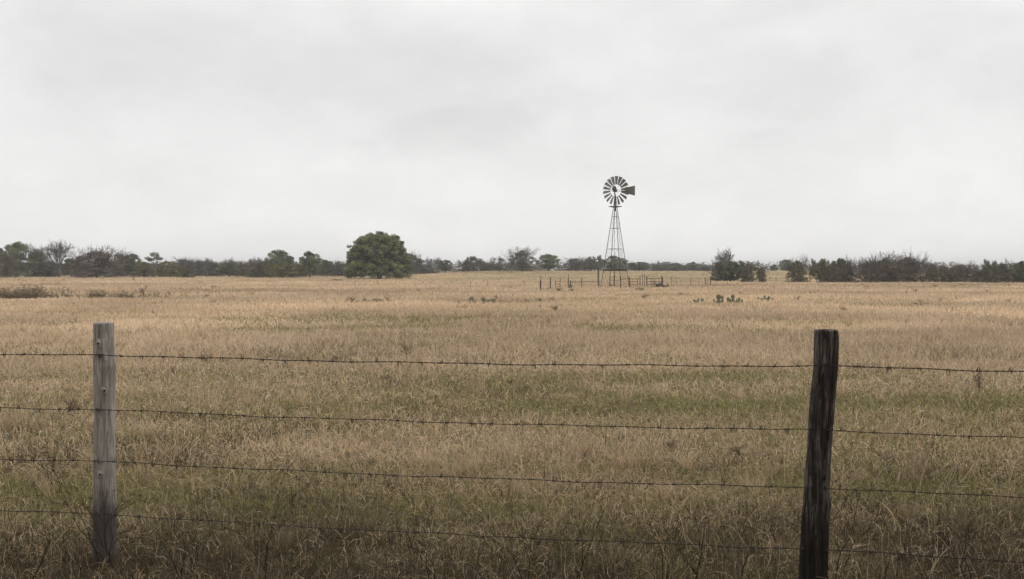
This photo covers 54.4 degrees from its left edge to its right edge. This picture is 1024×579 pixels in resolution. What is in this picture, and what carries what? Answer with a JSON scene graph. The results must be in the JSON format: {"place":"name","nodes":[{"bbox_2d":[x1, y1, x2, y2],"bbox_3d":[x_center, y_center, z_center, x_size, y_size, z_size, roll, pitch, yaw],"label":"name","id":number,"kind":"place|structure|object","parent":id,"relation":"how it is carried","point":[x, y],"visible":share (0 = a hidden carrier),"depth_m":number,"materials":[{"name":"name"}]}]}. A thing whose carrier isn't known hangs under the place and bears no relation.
{"place":"outdoors","nodes":[
{"label":"outdoors","id":0,"kind":"place"},
{"bbox_2d":[60,396,90,414],"bbox_3d":[-4.997,1.321,11.380,0.235,0.217,0.278,0,1,16],"label":"weed","id":1,"kind":"object","parent":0,"point":[71,403],"visible":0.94,"depth_m":11.33,"materials":[{"name":"brown plant"}]},
{"bbox_2d":[0,269,1023,578],"bbox_3d":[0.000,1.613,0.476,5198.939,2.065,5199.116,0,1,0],"label":"ground","id":2,"kind":"structure","parent":0,"point":[508,421],"depth_m":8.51,"materials":[{"name":"beige plant"}]},
{"bbox_2d":[0,249,24,277],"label":"mesquite tree","id":3,"kind":"object","parent":2,"relation":"on","point":[8,259],"visible":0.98,"depth_m":179.61,"materials":[{"name":"grey plant"}]},
{"bbox_2d":[1,241,35,272],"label":"oak tree","id":4,"kind":"object","parent":2,"relation":"on","point":[18,247],"visible":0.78,"depth_m":184.08,"materials":[{"name":"green plant"}]},
{"bbox_2d":[12,504,54,578],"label":"dead weed","id":5,"kind":"object","parent":2,"relation":"on","point":[45,549],"visible":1,"depth_m":5.09,"materials":[{"name":"brown plant"}]},
{"bbox_2d":[19,245,60,276],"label":"mesquite tree","id":6,"kind":"object","parent":2,"relation":"on","point":[35,269],"visible":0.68,"depth_m":189.05,"materials":[{"name":"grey plant"}]},
{"bbox_2d":[31,258,60,276],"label":"mesquite tree","id":7,"kind":"object","parent":2,"relation":"on","point":[51,273],"visible":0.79,"depth_m":189.28,"materials":[{"name":"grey plant"}]},
{"bbox_2d":[34,238,74,276],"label":"bare tree","id":8,"kind":"object","parent":2,"relation":"on","point":[53,249],"visible":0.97,"depth_m":185.41,"materials":[{"name":"grey plant"}]},
{"bbox_2d":[60,258,81,276],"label":"oak tree","id":9,"kind":"object","parent":2,"relation":"on","point":[65,264],"visible":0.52,"depth_m":187.37,"materials":[{"name":"green plant"}]},
{"bbox_2d":[14,446,142,570],"bbox_3d":[-2.391,1.206,5.304,0.714,0.714,0.513,1,1,31],"label":"dead weed","id":10,"kind":"object","parent":2,"relation":"on","point":[90,538],"visible":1,"depth_m":5.34,"materials":[{"name":"brown plant"}]},
{"bbox_2d":[64,243,136,277],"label":"brown bush","id":11,"kind":"object","parent":2,"relation":"on","point":[100,265],"visible":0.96,"depth_m":175.00,"materials":[{"name":"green plant"}]},
{"bbox_2d":[92,322,116,566],"bbox_3d":[-2.283,0.981,5.566,0.136,1.604,0.134,0,1,0],"label":"fence post","id":12,"kind":"object","parent":2,"relation":"on","point":[104,398],"visible":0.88,"depth_m":5.52,"materials":[{"name":"grey wood"}]},
{"bbox_2d":[0,350,1023,375],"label":"barbed wire","id":13,"kind":"object","parent":12,"relation":"attached to","point":[440,362],"visible":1,"depth_m":5.10,"materials":[{"name":"grey metal"}]},
{"bbox_2d":[0,404,1023,440],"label":"barbed wire","id":14,"kind":"object","parent":12,"relation":"attached to","point":[658,427],"visible":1,"depth_m":5.10,"materials":[{"name":"grey metal"}]},
{"bbox_2d":[0,509,1023,563],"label":"barbed wire","id":15,"kind":"object","parent":12,"relation":"attached to","point":[507,536],"visible":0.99,"depth_m":5.11,"materials":[{"name":"grey metal"}]},
{"bbox_2d":[0,282,209,299],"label":"brush","id":16,"kind":"object","parent":2,"relation":"on","point":[35,293],"visible":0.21,"depth_m":54.98,"materials":[{"name":"brown plant"}]},
{"bbox_2d":[108,249,132,276],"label":"grey bush","id":17,"kind":"object","parent":2,"relation":"on","point":[119,271],"visible":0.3,"depth_m":199.42,"materials":[{"name":"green plant"}]},
{"bbox_2d":[121,253,141,276],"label":"oak tree","id":18,"kind":"object","parent":2,"relation":"on","point":[131,260],"visible":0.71,"depth_m":191.37,"materials":[{"name":"green plant"}]},
{"bbox_2d":[129,262,155,276],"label":"bush","id":19,"kind":"object","parent":2,"relation":"on","point":[145,267],"visible":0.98,"depth_m":185.36,"materials":[{"name":"green plant"}]},
{"bbox_2d":[145,252,163,276],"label":"oak tree","id":20,"kind":"object","parent":2,"relation":"on","point":[157,257],"visible":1,"depth_m":183.82,"materials":[{"name":"green plant"}]},
{"bbox_2d":[145,512,184,578],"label":"dead weed","id":21,"kind":"object","parent":2,"relation":"on","point":[167,550],"visible":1,"depth_m":5.08,"materials":[{"name":"brown plant"}]},
{"bbox_2d":[154,261,180,276],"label":"bush","id":22,"kind":"object","parent":2,"relation":"on","point":[170,272],"visible":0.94,"depth_m":184.49,"materials":[{"name":"green plant"}]},
{"bbox_2d":[165,256,199,275],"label":"grey bush","id":23,"kind":"object","parent":2,"relation":"on","point":[177,261],"visible":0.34,"depth_m":213.59,"materials":[{"name":"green plant"}]},
{"bbox_2d":[173,264,195,277],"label":"mesquite tree","id":24,"kind":"object","parent":2,"relation":"on","point":[186,271],"visible":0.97,"depth_m":174.59,"materials":[{"name":"grey plant"}]},
{"bbox_2d":[184,258,213,275],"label":"grey bush","id":25,"kind":"object","parent":2,"relation":"on","point":[199,269],"visible":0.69,"depth_m":211.37,"materials":[{"name":"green plant"}]},
{"bbox_2d":[169,517,230,566],"bbox_3d":[-1.795,1.422,5.539,0.298,0.269,0.414,-1,2,-42],"label":"dead weed","id":26,"kind":"object","parent":2,"relation":"on","point":[193,542],"visible":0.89,"depth_m":5.51,"materials":[{"name":"brown plant"}]},
{"bbox_2d":[203,257,213,275],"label":"bare tree","id":27,"kind":"object","parent":2,"relation":"on","point":[208,263],"visible":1,"depth_m":201.72,"materials":[{"name":"grey plant"}]},
{"bbox_2d":[195,260,225,276],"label":"mesquite tree","id":28,"kind":"object","parent":2,"relation":"on","point":[213,271],"visible":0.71,"depth_m":204.36,"materials":[{"name":"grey plant"}]},
{"bbox_2d":[218,262,240,276],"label":"bush","id":29,"kind":"object","parent":2,"relation":"on","point":[232,269],"visible":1,"depth_m":185.48,"materials":[{"name":"green plant"}]},
{"bbox_2d":[233,260,249,276],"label":"mesquite tree","id":30,"kind":"object","parent":2,"relation":"on","point":[241,273],"visible":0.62,"depth_m":194.56,"materials":[{"name":"grey plant"}]},
{"bbox_2d":[241,259,273,277],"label":"bush","id":31,"kind":"object","parent":2,"relation":"on","point":[256,267],"visible":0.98,"depth_m":177.28,"materials":[{"name":"grey plant"}]},
{"bbox_2d":[220,467,310,578],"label":"dead weed","id":32,"kind":"object","parent":2,"relation":"on","point":[308,484],"visible":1,"depth_m":5.08,"materials":[{"name":"brown plant"}]},
{"bbox_2d":[263,258,279,273],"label":"oak tree","id":33,"kind":"object","parent":2,"relation":"on","point":[272,261],"visible":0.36,"depth_m":201.52,"materials":[{"name":"green plant"}]},
{"bbox_2d":[264,250,288,265],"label":"oak tree","id":34,"kind":"object","parent":2,"relation":"on","point":[278,254],"visible":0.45,"depth_m":204.21,"materials":[{"name":"green plant"}]},
{"bbox_2d":[268,262,298,277],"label":"bush","id":35,"kind":"object","parent":2,"relation":"on","point":[282,273],"visible":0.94,"depth_m":177.26,"materials":[{"name":"green plant"}]},
{"bbox_2d":[278,255,297,275],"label":"oak tree","id":36,"kind":"object","parent":2,"relation":"on","point":[289,259],"visible":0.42,"depth_m":201.63,"materials":[{"name":"green plant"}]},
{"bbox_2d":[288,265,307,276],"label":"yellow bush","id":37,"kind":"object","parent":2,"relation":"on","point":[297,268],"visible":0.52,"depth_m":183.74,"materials":[{"name":"green plant"}]},
{"bbox_2d":[296,251,323,276],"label":"oak tree","id":38,"kind":"object","parent":2,"relation":"on","point":[308,262],"visible":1,"depth_m":179.38,"materials":[{"name":"green plant"}]},
{"bbox_2d":[320,259,332,274],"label":"oak tree","id":39,"kind":"object","parent":2,"relation":"on","point":[325,269],"visible":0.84,"depth_m":194.60,"materials":[{"name":"green plant"}]},
{"bbox_2d":[327,262,345,275],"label":"grey bush","id":40,"kind":"object","parent":2,"relation":"on","point":[338,271],"visible":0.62,"depth_m":209.21,"materials":[{"name":"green plant"}]},
{"bbox_2d":[343,231,413,278],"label":"live oak","id":41,"kind":"object","parent":2,"relation":"on","point":[378,254],"visible":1,"depth_m":155.30,"materials":[{"name":"green plant"}]},
{"bbox_2d":[377,508,439,578],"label":"dead weed","id":42,"kind":"object","parent":2,"relation":"on","point":[436,552],"visible":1,"depth_m":5.12,"materials":[{"name":"brown plant"}]},
{"bbox_2d":[403,251,421,273],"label":"grey bush","id":43,"kind":"object","parent":2,"relation":"on","point":[414,257],"visible":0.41,"depth_m":224.40,"materials":[{"name":"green plant"}]},
{"bbox_2d":[415,258,429,273],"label":"mesquite tree","id":44,"kind":"object","parent":2,"relation":"on","point":[421,266],"visible":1,"depth_m":224.01,"materials":[{"name":"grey plant"}]},
{"bbox_2d":[413,263,439,273],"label":"mesquite tree","id":45,"kind":"object","parent":2,"relation":"on","point":[425,270],"visible":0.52,"depth_m":238.91,"materials":[{"name":"grey plant"}]},
{"bbox_2d":[439,260,452,272],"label":"oak tree","id":46,"kind":"object","parent":2,"relation":"on","point":[444,264],"visible":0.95,"depth_m":235.38,"materials":[{"name":"green plant"}]},
{"bbox_2d":[453,262,487,271],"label":"mesquite tree","id":47,"kind":"object","parent":2,"relation":"on","point":[464,267],"visible":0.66,"depth_m":242.91,"materials":[{"name":"grey plant"}]},
{"bbox_2d":[457,256,484,270],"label":"mesquite tree","id":48,"kind":"object","parent":2,"relation":"on","point":[472,259],"visible":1,"depth_m":237.40,"materials":[{"name":"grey plant"}]},
{"bbox_2d":[474,262,492,270],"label":"mesquite tree","id":49,"kind":"object","parent":2,"relation":"on","point":[485,267],"visible":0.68,"depth_m":245.28,"materials":[{"name":"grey plant"}]},
{"bbox_2d":[489,256,506,270],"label":"bare tree","id":50,"kind":"object","parent":2,"relation":"on","point":[500,260],"visible":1,"depth_m":241.72,"materials":[{"name":"grey plant"}]},
{"bbox_2d":[488,263,510,270],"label":"grey bush","id":51,"kind":"object","parent":2,"relation":"on","point":[500,268],"visible":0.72,"depth_m":247.35,"materials":[{"name":"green plant"}]},
{"bbox_2d":[468,506,547,578],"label":"dead weed","id":52,"kind":"object","parent":2,"relation":"on","point":[523,540],"visible":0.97,"depth_m":5.10,"materials":[{"name":"brown plant"}]},
{"bbox_2d":[0,260,1018,275],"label":"woodland","id":53,"kind":"object","parent":2,"relation":"on","point":[454,267],"visible":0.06,"depth_m":304.60,"materials":[{"name":"green plant"}]},
{"bbox_2d":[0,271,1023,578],"bbox_3d":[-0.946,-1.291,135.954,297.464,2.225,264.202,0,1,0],"label":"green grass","id":54,"kind":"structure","parent":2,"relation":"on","point":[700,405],"depth_m":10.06,"materials":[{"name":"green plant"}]},
{"bbox_2d":[502,246,539,270],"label":"mesquite tree","id":55,"kind":"object","parent":2,"relation":"on","point":[522,262],"visible":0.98,"depth_m":234.90,"materials":[{"name":"grey plant"}]},
{"bbox_2d":[535,254,560,270],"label":"oak tree","id":56,"kind":"object","parent":2,"relation":"on","point":[548,260],"visible":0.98,"depth_m":238.72,"materials":[{"name":"green plant"}]},
{"bbox_2d":[560,256,592,270],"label":"brown bush","id":57,"kind":"object","parent":2,"relation":"on","point":[579,265],"visible":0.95,"depth_m":245.14,"materials":[{"name":"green plant"}]},
{"bbox_2d":[572,495,609,578],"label":"dead weed","id":58,"kind":"object","parent":2,"relation":"on","point":[601,507],"visible":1,"depth_m":5.09,"materials":[{"name":"brown plant"}]},
{"bbox_2d":[582,261,601,270],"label":"oak tree","id":59,"kind":"object","parent":2,"relation":"on","point":[590,267],"visible":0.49,"depth_m":250.65,"materials":[{"name":"green plant"}]},
{"bbox_2d":[585,255,603,269],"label":"mesquite tree","id":60,"kind":"object","parent":2,"relation":"on","point":[599,259],"visible":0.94,"depth_m":245.66,"materials":[{"name":"green plant"}]},
{"bbox_2d":[602,255,628,268],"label":"oak tree","id":61,"kind":"object","parent":2,"relation":"on","point":[611,262],"visible":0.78,"depth_m":251.05,"materials":[{"name":"green plant"}]},
{"bbox_2d":[601,176,634,285],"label":"windmill","id":62,"kind":"object","parent":2,"relation":"on","point":[629,190],"visible":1,"depth_m":85.82,"materials":[{"name":"metal"}]},
{"bbox_2d":[626,262,651,269],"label":"oak tree","id":63,"kind":"object","parent":2,"relation":"on","point":[635,266],"visible":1,"depth_m":261.14,"materials":[{"name":"green plant"}]},
{"bbox_2d":[649,263,671,270],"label":"mesquite tree","id":64,"kind":"object","parent":2,"relation":"on","point":[657,267],"visible":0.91,"depth_m":275.06,"materials":[{"name":"green plant"}]},
{"bbox_2d":[648,502,679,578],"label":"dead weed","id":65,"kind":"object","parent":2,"relation":"on","point":[665,546],"visible":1,"depth_m":5.03,"materials":[{"name":"brown plant"}]},
{"bbox_2d":[661,261,684,270],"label":"mesquite tree","id":66,"kind":"object","parent":2,"relation":"on","point":[674,266],"visible":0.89,"depth_m":277.29,"materials":[{"name":"green plant"}]},
{"bbox_2d":[662,505,720,578],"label":"dead weed","id":67,"kind":"object","parent":2,"relation":"on","point":[682,554],"visible":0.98,"depth_m":5.03,"materials":[{"name":"brown plant"}]},
{"bbox_2d":[685,262,698,270],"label":"oak tree","id":68,"kind":"object","parent":2,"relation":"on","point":[691,265],"visible":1,"depth_m":277.44,"materials":[{"name":"green plant"}]},
{"bbox_2d":[693,265,711,270],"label":"grey bush","id":69,"kind":"object","parent":2,"relation":"on","point":[705,268],"visible":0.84,"depth_m":275.24,"materials":[{"name":"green plant"}]},
{"bbox_2d":[704,258,724,281],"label":"mesquite tree","id":70,"kind":"object","parent":2,"relation":"on","point":[717,272],"visible":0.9,"depth_m":137.70,"materials":[{"name":"green plant"}]},
{"bbox_2d":[713,294,723,303],"bbox_3d":[9.456,0.444,45.516,0.520,0.468,0.284,0,1,0],"label":"prickly pear","id":71,"kind":"object","parent":2,"relation":"on","point":[718,296],"visible":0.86,"depth_m":45.55,"materials":[{"name":"green plant"}]},
{"bbox_2d":[713,247,732,273],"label":"bare tree","id":72,"kind":"object","parent":2,"relation":"on","point":[725,257],"visible":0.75,"depth_m":141.57,"materials":[{"name":"grey plant"}]},
{"bbox_2d":[718,260,741,280],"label":"oak tree","id":73,"kind":"object","parent":2,"relation":"on","point":[731,268],"visible":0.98,"depth_m":137.27,"materials":[{"name":"green plant"}]},
{"bbox_2d":[716,444,746,454],"bbox_3d":[1.946,1.416,8.813,0.235,0.116,0.199,0,1,-17],"label":"weed","id":74,"kind":"object","parent":2,"relation":"on","point":[734,447],"visible":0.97,"depth_m":8.81,"materials":[{"name":"brown plant"}]},
{"bbox_2d":[734,263,756,282],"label":"mesquite tree","id":75,"kind":"object","parent":2,"relation":"on","point":[747,273],"visible":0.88,"depth_m":135.76,"materials":[{"name":"green plant"}]},
{"bbox_2d":[720,502,772,578],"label":"dead weed","id":76,"kind":"object","parent":2,"relation":"on","point":[751,543],"visible":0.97,"depth_m":5.08,"materials":[{"name":"brown plant"}]},
{"bbox_2d":[737,260,756,280],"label":"mesquite tree","id":77,"kind":"object","parent":2,"relation":"on","point":[742,264],"visible":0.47,"depth_m":137.93,"materials":[{"name":"green plant"}]},
{"bbox_2d":[754,264,768,282],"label":"mesquite tree","id":78,"kind":"object","parent":2,"relation":"on","point":[761,274],"visible":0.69,"depth_m":139.64,"materials":[{"name":"green plant"}]},
{"bbox_2d":[778,260,791,270],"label":"oak tree","id":79,"kind":"object","parent":2,"relation":"on","point":[782,265],"visible":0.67,"depth_m":271.22,"materials":[{"name":"green plant"}]},
{"bbox_2d":[784,253,815,281],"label":"mesquite tree","id":80,"kind":"object","parent":2,"relation":"on","point":[795,267],"visible":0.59,"depth_m":117.59,"materials":[{"name":"green plant"}]},
{"bbox_2d":[808,259,826,282],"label":"mesquite tree","id":81,"kind":"object","parent":2,"relation":"on","point":[813,261],"visible":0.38,"depth_m":123.98,"materials":[{"name":"green plant"}]},
{"bbox_2d":[798,329,838,578],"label":"fence post","id":82,"kind":"object","parent":2,"relation":"on","point":[814,541],"visible":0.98,"depth_m":4.85,"materials":[{"name":"brown wood"}]},
{"bbox_2d":[0,456,1023,499],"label":"barbed wire","id":83,"kind":"object","parent":82,"relation":"attached to","point":[193,466],"visible":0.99,"depth_m":5.11,"materials":[{"name":"grey metal"}]},
{"bbox_2d":[811,258,839,282],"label":"mesquite tree","id":84,"kind":"object","parent":2,"relation":"on","point":[823,263],"visible":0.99,"depth_m":119.83,"materials":[{"name":"green plant"}]},
{"bbox_2d":[812,265,841,282],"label":"mesquite tree","id":85,"kind":"object","parent":2,"relation":"on","point":[831,279],"visible":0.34,"depth_m":125.49,"materials":[{"name":"green plant"}]},
{"bbox_2d":[830,258,846,281],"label":"oak tree","id":86,"kind":"object","parent":2,"relation":"on","point":[839,261],"visible":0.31,"depth_m":127.73,"materials":[{"name":"green plant"}]},
{"bbox_2d":[780,470,904,578],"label":"dead weed","id":87,"kind":"object","parent":2,"relation":"on","point":[852,512],"visible":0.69,"depth_m":5.27,"materials":[{"name":"brown plant"}]},
{"bbox_2d":[834,261,863,282],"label":"brown bush","id":88,"kind":"object","parent":2,"relation":"on","point":[846,274],"visible":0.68,"depth_m":120.55,"materials":[{"name":"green plant"}]},
{"bbox_2d":[851,256,885,282],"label":"brown bush","id":89,"kind":"object","parent":2,"relation":"on","point":[864,279],"visible":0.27,"depth_m":123.75,"materials":[{"name":"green plant"}]},
{"bbox_2d":[857,256,882,281],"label":"bare tree","id":90,"kind":"object","parent":2,"relation":"on","point":[873,263],"visible":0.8,"depth_m":117.95,"materials":[{"name":"grey plant"}]},
{"bbox_2d":[869,250,904,281],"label":"mesquite tree","id":91,"kind":"object","parent":2,"relation":"on","point":[884,259],"visible":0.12,"depth_m":125.42,"materials":[{"name":"grey plant"}]},
{"bbox_2d":[865,260,916,282],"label":"brown bush","id":92,"kind":"object","parent":2,"relation":"on","point":[893,273],"visible":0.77,"depth_m":115.70,"materials":[{"name":"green plant"}]},
{"bbox_2d":[876,511,919,578],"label":"dead weed","id":93,"kind":"object","parent":2,"relation":"on","point":[918,544],"visible":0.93,"depth_m":5.07,"materials":[{"name":"brown plant"}]},
{"bbox_2d":[884,249,935,281],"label":"brown bush","id":94,"kind":"object","parent":2,"relation":"on","point":[915,265],"visible":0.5,"depth_m":121.21,"materials":[{"name":"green plant"}]},
{"bbox_2d":[917,264,948,282],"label":"bush","id":95,"kind":"object","parent":2,"relation":"on","point":[933,277],"visible":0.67,"depth_m":117.54,"materials":[{"name":"green plant"}]},
{"bbox_2d":[936,262,955,282],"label":"mesquite tree","id":96,"kind":"object","parent":2,"relation":"on","point":[944,268],"visible":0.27,"depth_m":123.60,"materials":[{"name":"green plant"}]},
{"bbox_2d":[941,267,976,282],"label":"mesquite tree","id":97,"kind":"object","parent":2,"relation":"on","point":[953,275],"visible":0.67,"depth_m":116.58,"materials":[{"name":"green plant"}]},
{"bbox_2d":[931,511,988,578],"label":"dead weed","id":98,"kind":"object","parent":2,"relation":"on","point":[977,532],"visible":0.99,"depth_m":5.13,"materials":[{"name":"brown plant"}]},
{"bbox_2d":[942,260,980,281],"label":"tree","id":99,"kind":"object","parent":2,"relation":"on","point":[960,267],"visible":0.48,"depth_m":123.37,"materials":[{"name":"green plant"}]},
{"bbox_2d":[963,267,995,281],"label":"mesquite tree","id":100,"kind":"object","parent":2,"relation":"on","point":[977,274],"visible":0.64,"depth_m":121.61,"materials":[{"name":"green plant"}]},
{"bbox_2d":[981,259,1004,282],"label":"mesquite tree","id":101,"kind":"object","parent":2,"relation":"on","point":[994,267],"visible":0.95,"depth_m":121.80,"materials":[{"name":"green plant"}]},
{"bbox_2d":[981,268,1007,282],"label":"oak tree","id":102,"kind":"object","parent":2,"relation":"on","point":[997,278],"visible":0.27,"depth_m":127.31,"materials":[{"name":"green plant"}]},
{"bbox_2d":[996,258,1013,282],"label":"bare tree","id":103,"kind":"object","parent":2,"relation":"on","point":[1003,266],"visible":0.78,"depth_m":119.71,"materials":[{"name":"grey plant"}]},
{"bbox_2d":[995,267,1018,282],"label":"mesquite tree","id":104,"kind":"object","parent":2,"relation":"on","point":[1007,275],"visible":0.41,"depth_m":118.65,"materials":[{"name":"green plant"}]},
{"bbox_2d":[1012,261,1023,282],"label":"oak tree","id":105,"kind":"object","parent":2,"relation":"on","point":[1019,277],"visible":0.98,"depth_m":115.82,"materials":[{"name":"green plant"}]},
{"bbox_2d":[0,0,1023,268],"label":"sky","id":106,"kind":"structure","parent":0,"point":[764,131],"materials":[{"name":"white"}]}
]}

